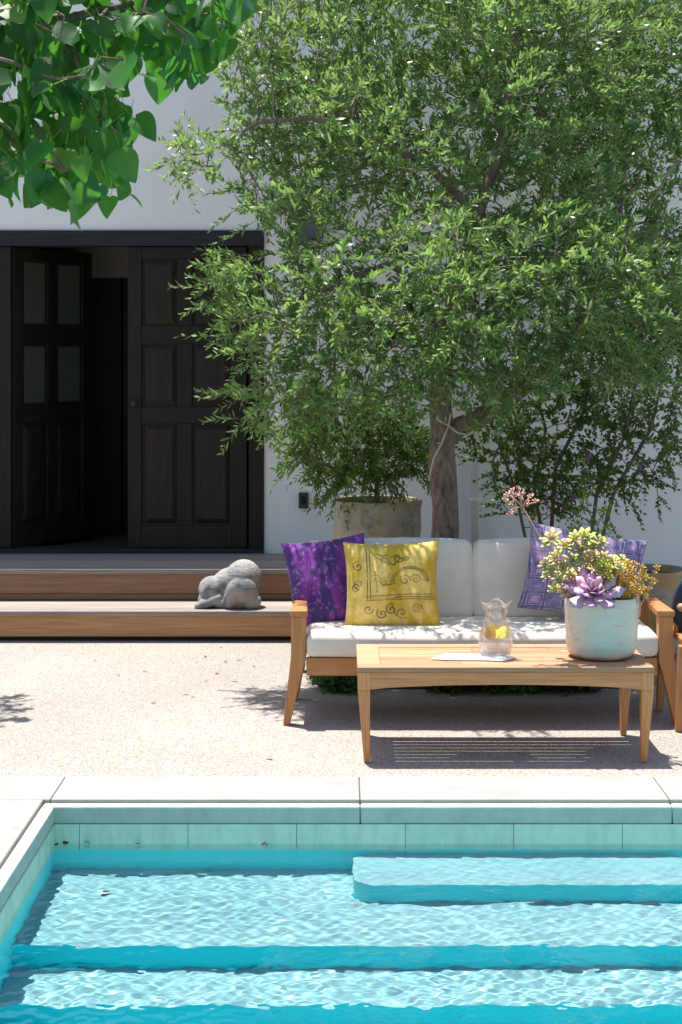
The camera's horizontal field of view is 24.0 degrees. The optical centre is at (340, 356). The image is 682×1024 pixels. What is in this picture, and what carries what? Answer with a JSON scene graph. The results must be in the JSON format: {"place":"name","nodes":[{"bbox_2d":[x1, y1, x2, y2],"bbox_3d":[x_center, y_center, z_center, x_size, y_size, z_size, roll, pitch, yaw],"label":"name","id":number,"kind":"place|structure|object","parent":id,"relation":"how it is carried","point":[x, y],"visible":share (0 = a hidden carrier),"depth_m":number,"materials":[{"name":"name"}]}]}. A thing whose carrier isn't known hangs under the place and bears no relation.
{"place":"outdoors","nodes":[
{"label":"outdoors","id":0,"kind":"place"},
{"bbox_2d":[0,843,681,1023],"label":"pool water","id":1,"kind":"structure","parent":0,"point":[513,933],"depth_m":5.28,"materials":[{"name":"teal liquid"}]},
{"bbox_2d":[0,639,681,776],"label":"patio","id":2,"kind":"structure","parent":0,"point":[70,707],"depth_m":7.67,"materials":[{"name":"beige concrete"}]},
{"bbox_2d":[0,0,256,231],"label":"shade tree","id":3,"kind":"object","parent":2,"relation":"on","point":[68,95],"visible":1,"depth_m":3.88,"materials":[{"name":"green plant"}]},
{"bbox_2d":[0,554,291,638],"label":"wooden steps","id":4,"kind":"structure","parent":2,"relation":"on","point":[99,596],"depth_m":10.28,"materials":[{"name":"brown wood"}]},
{"bbox_2d":[194,559,261,608],"bbox_3d":[-0.693,1.424,10.024,0.413,0.311,0.280,0,0,6],"label":"stone sculpture","id":5,"kind":"object","parent":4,"relation":"on","point":[235,584],"visible":0.99,"depth_m":9.93,"materials":[{"name":"grey stone"}]},
{"bbox_2d":[283,537,675,724],"bbox_3d":[0.670,1.334,7.966,1.889,0.831,0.745,0,0,0],"label":"sofa","id":6,"kind":"object","parent":2,"relation":"on","point":[480,584],"visible":0.5,"depth_m":7.79,"materials":[{"name":"white fabric"}]},
{"bbox_2d":[281,533,363,627],"bbox_3d":[-0.058,1.123,8.020,0.430,0.440,0.150,-6,-15,-12],"label":"throw pillow","id":7,"kind":"object","parent":6,"relation":"on","point":[317,573],"visible":0.66,"depth_m":7.96,"materials":[{"name":"fabric"}]},
{"bbox_2d":[343,541,439,624],"bbox_3d":[0.248,1.122,7.879,0.475,0.430,0.151,-2,-14,4],"label":"throw pillow","id":8,"kind":"object","parent":6,"relation":"on","point":[395,584],"visible":1,"depth_m":7.82,"materials":[{"name":"fabric"}]},
{"bbox_2d":[517,522,647,612],"bbox_3d":[1.196,1.081,7.960,0.590,0.440,0.149,9,-16,6],"label":"throw pillow","id":9,"kind":"object","parent":6,"relation":"on","point":[535,594],"visible":0.29,"depth_m":7.93,"materials":[{"name":"fabric"}]},
{"bbox_2d":[356,644,653,762],"bbox_3d":[0.708,1.543,7.180,1.274,0.414,0.560,0,0,0],"label":"coffee table","id":10,"kind":"object","parent":2,"relation":"on","point":[380,666],"visible":0.9,"depth_m":6.91,"materials":[{"name":"brown wood"}]},
{"bbox_2d":[431,653,515,661],"bbox_3d":[0.586,1.327,7.090,0.350,0.015,0.163,0,0,20],"label":"napkin","id":11,"kind":"object","parent":10,"relation":"on","point":[477,657],"visible":1,"depth_m":7.07,"materials":[{"name":"white paper"}]},
{"bbox_2d":[479,632,511,654],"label":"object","id":12,"kind":"object","parent":11,"relation":"on","point":[496,644],"visible":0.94,"depth_m":7.07,"materials":[{"name":"white"}]},
{"bbox_2d":[484,626,495,636],"bbox_3d":[0.658,1.224,7.100,0.062,0.062,0.006,11,-23,-20],"label":"fruit slice","id":13,"kind":"object","parent":12,"relation":"in","point":[489,630],"visible":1,"depth_m":7.10,"materials":[{"name":"orange food"}]},
{"bbox_2d":[490,624,499,630],"bbox_3d":[0.686,1.223,7.160,0.062,0.062,0.006,0,-22,-10],"label":"fruit slice","id":14,"kind":"object","parent":12,"relation":"in","point":[496,627],"visible":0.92,"depth_m":7.16,"materials":[{"name":"orange food"}]},
{"bbox_2d":[497,626,509,636],"bbox_3d":[0.716,1.222,7.100,0.062,0.062,0.006,-9,-33,30],"label":"fruit slice","id":15,"kind":"object","parent":12,"relation":"in","point":[503,630],"visible":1,"depth_m":7.10,"materials":[{"name":"yellow food"}]},
{"bbox_2d":[564,595,638,660],"bbox_3d":[1.160,1.198,7.160,0.328,0.276,0.326,0,0,0],"label":"glazed pot","id":16,"kind":"object","parent":10,"relation":"on","point":[599,633],"visible":0.69,"depth_m":7.02,"materials":[{"name":"white ceramic"}]},
{"bbox_2d":[502,485,570,580],"bbox_3d":[0.911,0.830,7.091,0.410,0.528,0.082,0,0,-6],"label":"flower stalk","id":17,"kind":"object","parent":16,"relation":"in","point":[521,498],"visible":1,"depth_m":7.08,"materials":[{"name":"pink plant"}]},
{"bbox_2d":[537,527,628,597],"bbox_3d":[1.072,0.928,7.104,0.427,0.352,0.244,0,0,0],"label":"ghost plant","id":18,"kind":"object","parent":16,"relation":"in","point":[572,540],"visible":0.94,"depth_m":7.10,"materials":[{"name":"green plant"}]},
{"bbox_2d":[564,564,626,608],"bbox_3d":[1.111,1.020,7.022,0.271,0.205,0.186,0,0,0],"label":"echeveria","id":19,"kind":"object","parent":16,"relation":"in","point":[588,589],"visible":1,"depth_m":7.01,"materials":[{"name":"purple plant"}]},
{"bbox_2d":[585,557,623,599],"bbox_3d":[1.160,1.000,7.114,0.157,0.225,0.244,0,0,20],"label":"sedum","id":20,"kind":"object","parent":16,"relation":"in","point":[608,567],"visible":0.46,"depth_m":7.04,"materials":[{"name":"green plant"}]},
{"bbox_2d":[599,559,660,606],"bbox_3d":[1.269,1.005,7.119,0.274,0.214,0.237,0,0,0],"label":"sedum","id":21,"kind":"object","parent":16,"relation":"in","point":[628,585],"visible":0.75,"depth_m":7.07,"materials":[{"name":"yellow plant"}]},
{"bbox_2d":[395,686,616,687],"bbox_3d":[0.803,1.746,9.740,1.924,0.001,2.581,0,0,0],"label":"planting bed","id":22,"kind":"object","parent":2,"relation":"on","point":[426,687],"visible":0.05,"depth_m":8.47,"materials":[{"name":"soil"}]},
{"bbox_2d":[332,495,421,538],"bbox_3d":[0.219,1.309,9.756,0.667,0.881,0.663,0,0,0],"label":"stone urn","id":23,"kind":"object","parent":22,"relation":"on","point":[380,520],"visible":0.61,"depth_m":9.53,"materials":[{"name":"stone"}]},
{"bbox_2d":[260,356,463,528],"bbox_3d":[0.045,0.501,9.594,1.214,1.072,1.011,0,0,-35],"label":"olive sapling","id":24,"kind":"object","parent":23,"relation":"in","point":[345,470],"visible":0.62,"depth_m":9.43,"materials":[{"name":"green plant"}]},
{"bbox_2d":[144,0,681,538],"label":"olive tree","id":25,"kind":"object","parent":22,"relation":"on","point":[380,134],"visible":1,"depth_m":8.75,"materials":[{"name":"green plant"}]},
{"bbox_2d":[304,670,601,696],"bbox_3d":[0.639,1.749,9.016,1.683,0.358,1.589,0,0,0],"label":"ground cover","id":26,"kind":"object","parent":22,"relation":"on","point":[335,684],"visible":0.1,"depth_m":8.36,"materials":[{"name":"green plant"}]},
{"bbox_2d":[455,207,681,537],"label":"flowering shrub","id":27,"kind":"object","parent":22,"relation":"on","point":[603,473],"visible":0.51,"depth_m":9.64,"materials":[{"name":"green plant"}]},
{"bbox_2d":[567,485,622,538],"bbox_3d":[1.445,1.240,9.189,0.320,1.024,0.342,0,0,0],"label":"leafy plant","id":28,"kind":"object","parent":22,"relation":"on","point":[584,507],"visible":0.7,"depth_m":9.18,"materials":[{"name":"green plant"}]},
{"bbox_2d":[641,564,681,681],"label":"stone urn","id":29,"kind":"object","parent":22,"relation":"on","point":[668,577],"visible":0.27,"depth_m":8.56,"materials":[{"name":"stone"}]},
{"bbox_2d":[656,578,681,731],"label":"side chair","id":30,"kind":"object","parent":2,"relation":"on","point":[676,604],"visible":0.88,"depth_m":7.67,"materials":[{"name":"brown wood"}]},
{"label":"ground","id":31,"kind":"structure","parent":0,"visible":0},
{"bbox_2d":[0,0,681,565],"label":"house","id":32,"kind":"structure","parent":31,"relation":"on","point":[110,442],"depth_m":11.16,"materials":[{"name":"paint"}]},
{"bbox_2d":[0,247,11,547],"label":"door","id":33,"kind":"structure","parent":32,"relation":"in","point":[5,252],"depth_m":11.16,"materials":[{"name":"black wood"}]},
{"bbox_2d":[12,247,91,546],"bbox_3d":[-2.077,0.286,11.542,0.045,2.091,0.826,0,0,32],"label":"door","id":34,"kind":"structure","parent":32,"relation":"in","point":[52,289],"depth_m":11.51,"materials":[{"name":"black wood"}]},
{"bbox_2d":[128,247,246,547],"bbox_3d":[-1.067,0.286,11.149,0.826,2.091,0.112,0,0,0],"label":"door","id":35,"kind":"structure","parent":32,"relation":"in","point":[182,493],"depth_m":11.17,"materials":[{"name":"black wood"}]},
{"bbox_2d":[299,492,307,508],"bbox_3d":[-0.260,1.000,11.132,0.066,0.110,0.035,0,0,0],"label":"outlet box","id":36,"kind":"object","parent":32,"relation":"attached to","point":[303,500],"visible":0.93,"depth_m":11.12,"materials":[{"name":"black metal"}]},
{"bbox_2d":[286,187,323,241],"bbox_3d":[-0.230,-0.971,11.040,0.320,0.360,0.219,0,0,0],"label":"wall lantern","id":37,"kind":"object","parent":32,"relation":"attached to","point":[309,231],"depth_m":10.97,"materials":[{"name":"black metal"}]},
{"bbox_2d":[469,340,481,544],"bbox_3d":[0.926,0.781,11.106,0.088,1.897,0.118,0,0,0],"label":"downpipe","id":38,"kind":"object","parent":32,"relation":"attached to","point":[475,498],"visible":0.44,"depth_m":11.06,"materials":[{"name":"white metal"}]},
{"label":"coping bedding","id":39,"kind":"structure","parent":0,"visible":0},
{"bbox_2d":[0,776,681,869],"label":"pool coping","id":40,"kind":"object","parent":39,"relation":"on","point":[24,800],"visible":0.88,"depth_m":6.45,"materials":[{"name":"stone"}]},
{"bbox_2d":[0,804,681,909],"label":"coping lip","id":41,"kind":"object","parent":40,"relation":"attached to","point":[19,859],"visible":1,"depth_m":6.28,"materials":[{"name":"white stone"}]},
{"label":"pool shell","id":42,"kind":"structure","parent":0,"visible":0},
{"bbox_2d":[79,824,513,843],"bbox_3d":[2.538,1.903,3.643,7.325,0.145,5.285,0,0,0],"label":"tile grout","id":43,"kind":"object","parent":42,"relation":"attached to","point":[296,833],"visible":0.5,"depth_m":6.29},
{"bbox_2d":[0,824,681,936],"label":"waterline tiles","id":44,"kind":"object","parent":42,"relation":"attached to","point":[379,833],"visible":0.62,"depth_m":6.28,"materials":[{"name":"teal tile"}]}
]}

